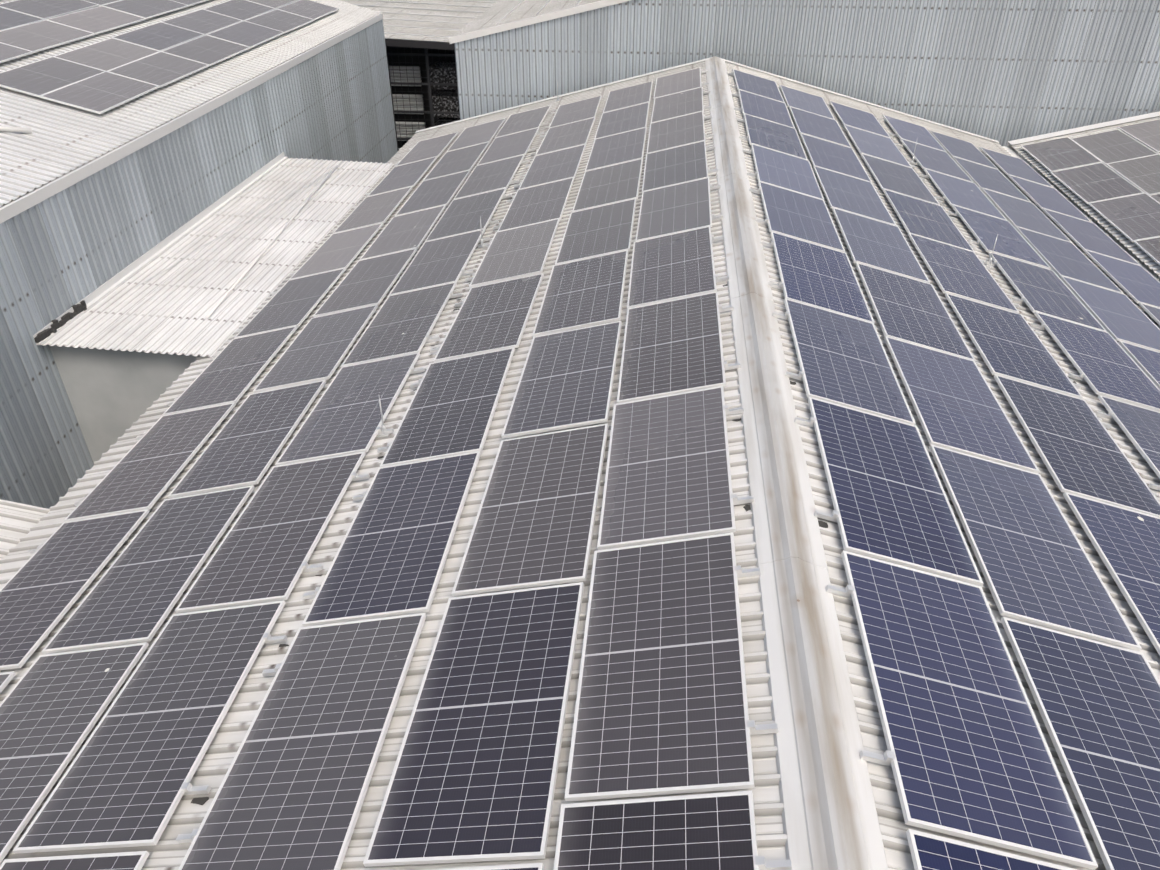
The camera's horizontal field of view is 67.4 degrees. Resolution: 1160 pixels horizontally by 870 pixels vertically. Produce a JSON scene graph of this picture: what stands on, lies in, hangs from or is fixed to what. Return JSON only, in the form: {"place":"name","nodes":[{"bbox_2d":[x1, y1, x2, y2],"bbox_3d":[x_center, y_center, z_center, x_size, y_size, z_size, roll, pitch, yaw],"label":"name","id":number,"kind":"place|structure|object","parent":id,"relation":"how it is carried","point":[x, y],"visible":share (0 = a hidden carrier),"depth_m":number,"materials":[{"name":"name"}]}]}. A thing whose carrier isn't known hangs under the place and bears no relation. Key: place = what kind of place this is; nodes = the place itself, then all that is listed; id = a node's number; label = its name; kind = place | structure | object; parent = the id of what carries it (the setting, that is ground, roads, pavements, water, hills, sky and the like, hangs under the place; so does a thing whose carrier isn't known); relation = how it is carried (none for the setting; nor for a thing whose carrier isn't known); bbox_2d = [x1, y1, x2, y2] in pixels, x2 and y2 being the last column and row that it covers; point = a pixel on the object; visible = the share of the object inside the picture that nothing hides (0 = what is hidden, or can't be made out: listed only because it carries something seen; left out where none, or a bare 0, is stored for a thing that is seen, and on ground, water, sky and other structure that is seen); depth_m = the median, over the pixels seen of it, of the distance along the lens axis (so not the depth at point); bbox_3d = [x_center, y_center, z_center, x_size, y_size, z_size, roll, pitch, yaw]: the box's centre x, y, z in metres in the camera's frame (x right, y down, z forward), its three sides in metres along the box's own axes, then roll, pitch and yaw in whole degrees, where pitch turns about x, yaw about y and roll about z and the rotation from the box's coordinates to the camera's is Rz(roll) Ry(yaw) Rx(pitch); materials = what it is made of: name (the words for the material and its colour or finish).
{"place":"outdoors","nodes":[
{"label":"outdoors","id":0,"kind":"place"},
{"bbox_2d":[0,16,373,207],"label":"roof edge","id":1,"kind":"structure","parent":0,"point":[156,127],"depth_m":16.77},
{"bbox_2d":[0,499,49,558],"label":"lean to sheet","id":2,"kind":"object","parent":1,"relation":"attached to","point":[18,521],"depth_m":10.36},
{"bbox_2d":[48,344,223,462],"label":"wall","id":3,"kind":"structure","parent":1,"relation":"attached to","point":[113,395],"depth_m":14.30,"materials":[{"name":"concrete"}]},
{"bbox_2d":[0,0,379,206],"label":"building roof","id":4,"kind":"structure","parent":1,"relation":"on","point":[59,140],"depth_m":16.71,"materials":[{"name":"metal"}]},
{"bbox_2d":[0,20,94,52],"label":"solar panel","id":5,"kind":"object","parent":4,"relation":"on","point":[35,37],"visible":0.9,"depth_m":19.01,"materials":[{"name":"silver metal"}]},
{"bbox_2d":[0,56,103,96],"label":"solar panel","id":6,"kind":"object","parent":4,"relation":"on","point":[39,78],"visible":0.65,"depth_m":17.18,"materials":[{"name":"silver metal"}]},
{"bbox_2d":[40,71,158,113],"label":"solar panel","id":7,"kind":"object","parent":4,"relation":"on","point":[102,92],"visible":1,"depth_m":17.19,"materials":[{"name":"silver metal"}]},
{"bbox_2d":[53,38,159,71],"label":"solar panel","id":8,"kind":"object","parent":4,"relation":"on","point":[106,55],"visible":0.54,"depth_m":19.07,"materials":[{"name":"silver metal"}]},
{"bbox_2d":[107,51,208,87],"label":"solar panel","id":9,"kind":"object","parent":4,"relation":"on","point":[160,69],"visible":0.83,"depth_m":19.11,"materials":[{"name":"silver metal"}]},
{"bbox_2d":[0,13,382,223],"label":"roof edge trim","id":10,"kind":"structure","parent":1,"relation":"attached to","point":[31,199],"depth_m":16.61,"materials":[{"name":"white"}]},
{"bbox_2d":[42,158,393,356],"bbox_3d":[-6.653,-4.160,17.891,2.860,0.093,10.300,3,34,5],"label":"canopy sheet","id":11,"kind":"object","parent":1,"relation":"attached to","point":[168,311],"visible":0.88,"depth_m":16.38,"materials":[{"name":"metal"}]},
{"bbox_2d":[0,19,397,508],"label":"building wall","id":12,"kind":"structure","parent":0,"point":[63,251],"depth_m":15.91,"materials":[{"name":"metal"}]},
{"bbox_2d":[33,152,287,344],"bbox_3d":[-8.029,-4.327,17.945,0.109,0.176,10.300,3,34,5],"label":"roof flashing","id":13,"kind":"object","parent":12,"relation":"attached to","point":[56,325],"visible":1,"depth_m":16.45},
{"bbox_2d":[0,61,786,869],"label":"roof slope","id":14,"kind":"structure","parent":0,"point":[168,851],"depth_m":7.95,"materials":[{"name":"metal"}]},
{"bbox_2d":[0,642,148,863],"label":"solar panel","id":15,"kind":"object","parent":14,"relation":"on","point":[53,706],"visible":1,"depth_m":7.08,"materials":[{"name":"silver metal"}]},
{"bbox_2d":[0,851,148,869],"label":"solar panel","id":16,"kind":"object","parent":14,"relation":"on","point":[135,860],"visible":1,"depth_m":5.75,"materials":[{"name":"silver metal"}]},
{"bbox_2d":[0,509,149,669],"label":"solar panel","id":17,"kind":"object","parent":14,"relation":"on","point":[44,587],"visible":1,"depth_m":8.94,"materials":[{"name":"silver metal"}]},
{"bbox_2d":[41,485,254,653],"bbox_3d":[-4.223,1.289,8.725,1.134,0.077,2.256,-9,32,13],"label":"solar panel","id":18,"kind":"object","parent":14,"relation":"on","point":[135,593],"visible":0.98,"depth_m":8.54,"materials":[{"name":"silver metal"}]},
{"bbox_2d":[64,402,235,521],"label":"solar panel","id":19,"kind":"object","parent":14,"relation":"on","point":[147,469],"visible":1,"depth_m":10.62,"materials":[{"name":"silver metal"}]},
{"bbox_2d":[13,600,287,853],"bbox_3d":[-3.159,2.172,6.798,1.304,0.081,2.256,-9,32,13],"label":"solar panel","id":20,"kind":"object","parent":14,"relation":"on","point":[125,780],"visible":0.98,"depth_m":6.59,"materials":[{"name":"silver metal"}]},
{"bbox_2d":[162,326,297,414],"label":"solar panel","id":21,"kind":"object","parent":14,"relation":"on","point":[232,370],"visible":0.92,"depth_m":12.55,"materials":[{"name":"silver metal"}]},
{"bbox_2d":[168,380,325,497],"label":"solar panel","id":22,"kind":"object","parent":14,"relation":"on","point":[247,443],"visible":1,"depth_m":10.49,"materials":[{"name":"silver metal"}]},
{"bbox_2d":[175,452,369,612],"bbox_3d":[-2.931,0.906,8.710,1.304,0.081,2.256,-9,32,13],"label":"solar panel","id":23,"kind":"object","parent":14,"relation":"on","point":[263,552],"visible":1,"depth_m":8.54,"materials":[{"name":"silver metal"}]},
{"bbox_2d":[234,268,345,337],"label":"solar panel","id":24,"kind":"object","parent":14,"relation":"on","point":[292,302],"visible":0.92,"depth_m":14.46,"materials":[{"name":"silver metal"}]},
{"bbox_2d":[176,613,426,869],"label":"solar panel","id":25,"kind":"object","parent":14,"relation":"on","point":[292,791],"visible":1,"depth_m":6.05,"materials":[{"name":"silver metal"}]},
{"bbox_2d":[253,304,377,392],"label":"solar panel","id":26,"kind":"object","parent":14,"relation":"on","point":[318,348],"visible":0.98,"depth_m":12.42,"materials":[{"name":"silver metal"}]},
{"bbox_2d":[289,223,383,279],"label":"solar panel","id":27,"kind":"object","parent":14,"relation":"on","point":[337,251],"visible":0.85,"depth_m":16.37,"materials":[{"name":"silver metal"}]},
{"bbox_2d":[275,353,425,465],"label":"solar panel","id":28,"kind":"object","parent":14,"relation":"on","point":[344,417],"visible":0.98,"depth_m":10.47,"materials":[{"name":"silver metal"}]},
{"bbox_2d":[313,248,416,316],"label":"solar panel","id":29,"kind":"object","parent":14,"relation":"on","point":[368,282],"visible":0.98,"depth_m":14.37,"materials":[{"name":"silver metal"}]},
{"bbox_2d":[332,186,412,233],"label":"solar panel","id":30,"kind":"object","parent":14,"relation":"on","point":[374,209],"visible":0.98,"depth_m":18.30,"materials":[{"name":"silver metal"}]},
{"bbox_2d":[302,451,480,626],"bbox_3d":[-1.749,0.916,8.123,1.304,0.081,2.256,-9,32,12],"label":"solar panel","id":31,"kind":"object","parent":14,"relation":"on","point":[390,557],"visible":0.98,"depth_m":7.91,"materials":[{"name":"blue glass"}]},
{"bbox_2d":[341,282,461,366],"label":"solar panel","id":32,"kind":"object","parent":14,"relation":"on","point":[402,324],"visible":0.96,"depth_m":12.39,"materials":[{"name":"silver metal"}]},
{"bbox_2d":[359,205,445,259],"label":"solar panel","id":33,"kind":"object","parent":14,"relation":"on","point":[404,232],"visible":0.94,"depth_m":16.30,"materials":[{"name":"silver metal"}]},
{"bbox_2d":[395,170,470,215],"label":"solar panel","id":34,"kind":"object","parent":14,"relation":"on","point":[435,192],"visible":0.96,"depth_m":18.22,"materials":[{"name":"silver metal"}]},
{"bbox_2d":[389,229,490,294],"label":"solar panel","id":35,"kind":"object","parent":14,"relation":"on","point":[441,261],"visible":0.9,"depth_m":14.31,"materials":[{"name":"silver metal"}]},
{"bbox_2d":[377,347,514,466],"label":"solar panel","id":36,"kind":"object","parent":14,"relation":"on","point":[451,409],"visible":0.98,"depth_m":9.85,"materials":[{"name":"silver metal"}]},
{"bbox_2d":[425,188,511,241],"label":"solar panel","id":37,"kind":"object","parent":14,"relation":"on","point":[461,216],"visible":0.88,"depth_m":16.24,"materials":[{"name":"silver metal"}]},
{"bbox_2d":[363,582,583,866],"bbox_3d":[-0.628,1.894,6.041,1.134,0.077,2.256,-9,32,13],"label":"solar panel","id":38,"kind":"object","parent":14,"relation":"on","point":[473,778],"visible":1,"depth_m":5.80,"materials":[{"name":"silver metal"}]},
{"bbox_2d":[430,273,543,361],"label":"solar panel","id":39,"kind":"object","parent":14,"relation":"on","point":[491,317],"visible":0.96,"depth_m":11.76,"materials":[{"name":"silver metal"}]},
{"bbox_2d":[454,155,529,199],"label":"solar panel","id":40,"kind":"object","parent":14,"relation":"on","point":[491,176],"visible":0.94,"depth_m":18.14,"materials":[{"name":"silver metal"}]},
{"bbox_2d":[465,218,559,287],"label":"solar panel","id":41,"kind":"object","parent":14,"relation":"on","point":[517,252],"visible":1,"depth_m":13.70,"materials":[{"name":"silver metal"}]},
{"bbox_2d":[452,423,607,595],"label":"solar panel","id":42,"kind":"object","parent":14,"relation":"on","point":[533,526],"visible":1,"depth_m":7.75,"materials":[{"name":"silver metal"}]},
{"bbox_2d":[493,177,573,231],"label":"solar panel","id":43,"kind":"object","parent":14,"relation":"on","point":[538,204],"visible":0.92,"depth_m":15.65,"materials":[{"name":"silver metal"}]},
{"bbox_2d":[514,144,585,189],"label":"solar panel","id":44,"kind":"object","parent":14,"relation":"on","point":[558,165],"visible":0.94,"depth_m":17.55,"materials":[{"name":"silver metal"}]},
{"bbox_2d":[501,321,621,438],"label":"solar panel","id":45,"kind":"object","parent":14,"relation":"on","point":[566,380],"visible":1,"depth_m":9.70,"materials":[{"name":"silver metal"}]},
{"bbox_2d":[532,250,627,336],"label":"solar panel","id":46,"kind":"object","parent":14,"relation":"on","point":[587,292],"visible":1,"depth_m":11.65,"materials":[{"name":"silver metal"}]},
{"bbox_2d":[555,198,635,264],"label":"solar panel","id":47,"kind":"object","parent":14,"relation":"on","point":[598,231],"visible":0.94,"depth_m":13.60,"materials":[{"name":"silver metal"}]},
{"bbox_2d":[572,158,642,211],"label":"solar panel","id":48,"kind":"object","parent":14,"relation":"on","point":[616,183],"visible":0.9,"depth_m":15.52,"materials":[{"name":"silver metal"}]},
{"bbox_2d":[585,127,646,170],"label":"solar panel","id":49,"kind":"object","parent":14,"relation":"on","point":[619,148],"visible":0.94,"depth_m":17.45,"materials":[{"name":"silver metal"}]},
{"bbox_2d":[564,532,778,800],"bbox_3d":[0.649,1.495,6.054,1.304,0.081,2.256,-9,32,12],"label":"solar panel","id":50,"kind":"object","parent":14,"relation":"on","point":[661,707],"visible":1,"depth_m":5.83,"materials":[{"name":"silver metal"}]},
{"bbox_2d":[553,790,791,869],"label":"solar panel","id":51,"kind":"object","parent":14,"relation":"on","point":[713,831],"visible":1,"depth_m":4.89,"materials":[{"name":"black glass"}]},
{"bbox_2d":[597,386,753,549],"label":"solar panel","id":52,"kind":"object","parent":14,"relation":"on","point":[668,474],"visible":1,"depth_m":7.78,"materials":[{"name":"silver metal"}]},
{"bbox_2d":[627,226,729,308],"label":"solar panel","id":53,"kind":"object","parent":14,"relation":"on","point":[674,266],"visible":0.92,"depth_m":11.64,"materials":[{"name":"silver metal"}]},
{"bbox_2d":[617,292,740,403],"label":"solar panel","id":54,"kind":"object","parent":14,"relation":"on","point":[671,347],"visible":0.98,"depth_m":9.71,"materials":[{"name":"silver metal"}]},
{"bbox_2d":[635,177,722,240],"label":"solar panel","id":55,"kind":"object","parent":14,"relation":"on","point":[677,208],"visible":0.96,"depth_m":13.56,"materials":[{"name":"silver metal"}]},
{"bbox_2d":[642,141,717,191],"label":"solar panel","id":56,"kind":"object","parent":14,"relation":"on","point":[676,165],"visible":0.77,"depth_m":15.49,"materials":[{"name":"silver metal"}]},
{"bbox_2d":[647,111,713,153],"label":"solar panel","id":57,"kind":"object","parent":14,"relation":"on","point":[677,131],"visible":0.92,"depth_m":17.39,"materials":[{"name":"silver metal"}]},
{"bbox_2d":[705,56,887,869],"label":"ridge cap","id":58,"kind":"object","parent":14,"relation":"on","point":[830,817],"visible":0.92,"depth_m":6.33,"materials":[{"name":"metal"}]},
{"bbox_2d":[386,38,459,150],"bbox_3d":[-6.749,-14.200,38.371,8.450,8.100,12.110,3,34,5],"label":"storage shed frame","id":59,"kind":"object","parent":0,"point":[424,88],"visible":0.08,"depth_m":32.62,"materials":[{"name":"metal"}]},
{"bbox_2d":[339,0,498,42],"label":"roof","id":60,"kind":"structure","parent":59,"relation":"on","point":[423,24],"depth_m":34.84,"materials":[{"name":"metal"}]},
{"bbox_2d":[455,0,1159,280],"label":"wall","id":61,"kind":"structure","parent":0,"point":[1002,72],"depth_m":23.32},
{"bbox_2d":[453,0,600,35],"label":"building roof","id":62,"kind":"structure","parent":61,"relation":"on","point":[494,14],"depth_m":25.58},
{"bbox_2d":[725,61,1159,869],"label":"roof slope","id":63,"kind":"structure","parent":0,"point":[891,819],"depth_m":8.35,"materials":[{"name":"metal"}]},
{"bbox_2d":[736,114,807,159],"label":"solar panel","id":64,"kind":"object","parent":63,"relation":"on","point":[773,136],"visible":0.9,"depth_m":17.12,"materials":[{"name":"blue glass"}]},
{"bbox_2d":[742,144,823,199],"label":"solar panel","id":65,"kind":"object","parent":63,"relation":"on","point":[784,171],"visible":0.9,"depth_m":15.20,"materials":[{"name":"blue glass"}]},
{"bbox_2d":[749,181,844,252],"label":"solar panel","id":66,"kind":"object","parent":63,"relation":"on","point":[797,215],"visible":0.94,"depth_m":13.28,"materials":[{"name":"blue glass"}]},
{"bbox_2d":[760,231,874,322],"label":"solar panel","id":67,"kind":"object","parent":63,"relation":"on","point":[818,276],"visible":0.85,"depth_m":11.37,"materials":[{"name":"blue glass"}]},
{"bbox_2d":[800,133,871,182],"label":"solar panel","id":68,"kind":"object","parent":63,"relation":"on","point":[831,156],"visible":0.88,"depth_m":16.99,"materials":[{"name":"blue glass"}]},
{"bbox_2d":[772,298,915,424],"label":"solar panel","id":69,"kind":"object","parent":63,"relation":"on","point":[843,360],"visible":1,"depth_m":9.43,"materials":[{"name":"blue glass"}]},
{"bbox_2d":[813,165,895,225],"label":"solar panel","id":70,"kind":"object","parent":63,"relation":"on","point":[853,195],"visible":0.92,"depth_m":15.06,"materials":[{"name":"blue glass"}]},
{"bbox_2d":[832,208,929,282],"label":"solar panel","id":71,"kind":"object","parent":63,"relation":"on","point":[877,244],"visible":0.94,"depth_m":13.12,"materials":[{"name":"blue glass"}]},
{"bbox_2d":[794,397,982,585],"bbox_3d":[2.612,0.396,7.692,1.304,0.081,2.256,15,34,-4],"label":"solar panel","id":72,"kind":"object","parent":63,"relation":"on","point":[890,501],"visible":0.98,"depth_m":7.49,"materials":[{"name":"blue glass"}]},
{"bbox_2d":[861,153,941,204],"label":"solar panel","id":73,"kind":"object","parent":63,"relation":"on","point":[898,178],"visible":0.88,"depth_m":16.89,"materials":[{"name":"blue glass"}]},
{"bbox_2d":[855,262,974,360],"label":"solar panel","id":74,"kind":"object","parent":63,"relation":"on","point":[910,310],"visible":0.88,"depth_m":11.22,"materials":[{"name":"blue glass"}]},
{"bbox_2d":[883,189,976,251],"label":"solar panel","id":75,"kind":"object","parent":63,"relation":"on","point":[925,219],"visible":0.83,"depth_m":14.97,"materials":[{"name":"blue glass"}]},
{"bbox_2d":[826,550,1097,869],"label":"solar panel","id":76,"kind":"object","parent":63,"relation":"on","point":[967,754],"visible":1,"depth_m":5.54,"materials":[{"name":"blue glass"}]},
{"bbox_2d":[884,336,1039,472],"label":"solar panel","id":77,"kind":"object","parent":63,"relation":"on","point":[956,404],"visible":1,"depth_m":9.28,"materials":[{"name":"blue glass"}]},
{"bbox_2d":[919,168,1006,219],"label":"solar panel","id":78,"kind":"object","parent":63,"relation":"on","point":[963,193],"visible":0.9,"depth_m":17.21,"materials":[{"name":"blue glass"}]},
{"bbox_2d":[908,233,1019,313],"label":"solar panel","id":79,"kind":"object","parent":63,"relation":"on","point":[959,272],"visible":0.96,"depth_m":13.04,"materials":[{"name":"blue glass"}]},
{"bbox_2d":[906,829,1076,869],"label":"solar panel","id":80,"kind":"object","parent":63,"relation":"on","point":[928,851],"visible":1,"depth_m":4.72,"materials":[{"name":"blue glass"}]},
{"bbox_2d":[948,205,1050,268],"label":"solar panel","id":81,"kind":"object","parent":63,"relation":"on","point":[1011,241],"visible":0.9,"depth_m":15.29,"materials":[{"name":"blue glass"}]},
{"bbox_2d":[945,293,1082,398],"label":"solar panel","id":82,"kind":"object","parent":63,"relation":"on","point":[1009,344],"visible":0.96,"depth_m":11.10,"materials":[{"name":"blue glass"}]},
{"bbox_2d":[981,188,1072,242],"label":"solar panel","id":83,"kind":"object","parent":63,"relation":"on","point":[1023,214],"visible":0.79,"depth_m":17.11,"materials":[{"name":"blue glass"}]},
{"bbox_2d":[929,445,1141,650],"bbox_3d":[3.832,0.889,7.546,1.134,0.077,2.256,15,34,-4],"label":"solar panel","id":84,"kind":"object","parent":63,"relation":"on","point":[1037,567],"visible":1,"depth_m":7.33,"materials":[{"name":"blue glass"}]},
{"bbox_2d":[984,252,1106,331],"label":"solar panel","id":85,"kind":"object","parent":63,"relation":"on","point":[1042,290],"visible":0.9,"depth_m":13.36,"materials":[{"name":"blue glass"}]},
{"bbox_2d":[1015,226,1123,293],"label":"solar panel","id":86,"kind":"object","parent":63,"relation":"on","point":[1064,258],"visible":0.81,"depth_m":15.19,"materials":[{"name":"blue glass"}]},
{"bbox_2d":[994,374,1159,517],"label":"solar panel","id":87,"kind":"object","parent":63,"relation":"on","point":[1079,450],"visible":0.98,"depth_m":9.19,"materials":[{"name":"blue glass"}]},
{"bbox_2d":[1001,617,1159,869],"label":"solar panel","id":88,"kind":"object","parent":63,"relation":"on","point":[1098,704],"visible":1,"depth_m":5.80,"materials":[{"name":"blue glass"}]},
{"bbox_2d":[1042,208,1140,265],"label":"solar panel","id":89,"kind":"object","parent":63,"relation":"on","point":[1083,235],"visible":0.92,"depth_m":17.00,"materials":[{"name":"blue glass"}]},
{"bbox_2d":[1031,312,1159,411],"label":"solar panel","id":90,"kind":"object","parent":63,"relation":"on","point":[1104,364],"visible":0.98,"depth_m":11.46,"materials":[{"name":"blue glass"}]},
{"bbox_2d":[1060,276,1159,351],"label":"solar panel","id":91,"kind":"object","parent":63,"relation":"on","point":[1118,316],"visible":0.88,"depth_m":13.35,"materials":[{"name":"blue glass"}]},
{"bbox_2d":[1063,492,1159,655],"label":"solar panel","id":92,"kind":"object","parent":63,"relation":"on","point":[1125,542],"visible":0.97,"depth_m":7.76,"materials":[{"name":"blue glass"}]},
{"bbox_2d":[1084,250,1159,307],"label":"solar panel","id":93,"kind":"object","parent":63,"relation":"on","point":[1138,284],"visible":1,"depth_m":15.30,"materials":[{"name":"blue glass"}]},
{"bbox_2d":[1095,395,1159,490],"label":"solar panel","id":94,"kind":"object","parent":63,"relation":"on","point":[1139,426],"visible":0.98,"depth_m":10.09,"materials":[{"name":"blue glass"}]},
{"bbox_2d":[1009,116,1159,276],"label":"roof slope","id":95,"kind":"structure","parent":0,"point":[1146,259],"depth_m":20.04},
{"bbox_2d":[1021,137,1101,171],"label":"solar panel","id":96,"kind":"object","parent":95,"relation":"on","point":[1058,154],"visible":0.92,"depth_m":21.76,"materials":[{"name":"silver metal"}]},
{"bbox_2d":[1051,162,1143,203],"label":"solar panel","id":97,"kind":"object","parent":95,"relation":"on","point":[1091,183],"visible":0.92,"depth_m":19.84,"materials":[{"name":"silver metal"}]},
{"bbox_2d":[1070,129,1157,164],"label":"solar panel","id":98,"kind":"object","parent":95,"relation":"on","point":[1112,146],"visible":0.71,"depth_m":21.37,"materials":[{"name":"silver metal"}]},
{"bbox_2d":[1089,193,1159,241],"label":"solar panel","id":99,"kind":"object","parent":95,"relation":"on","point":[1133,218],"visible":0.98,"depth_m":18.14,"materials":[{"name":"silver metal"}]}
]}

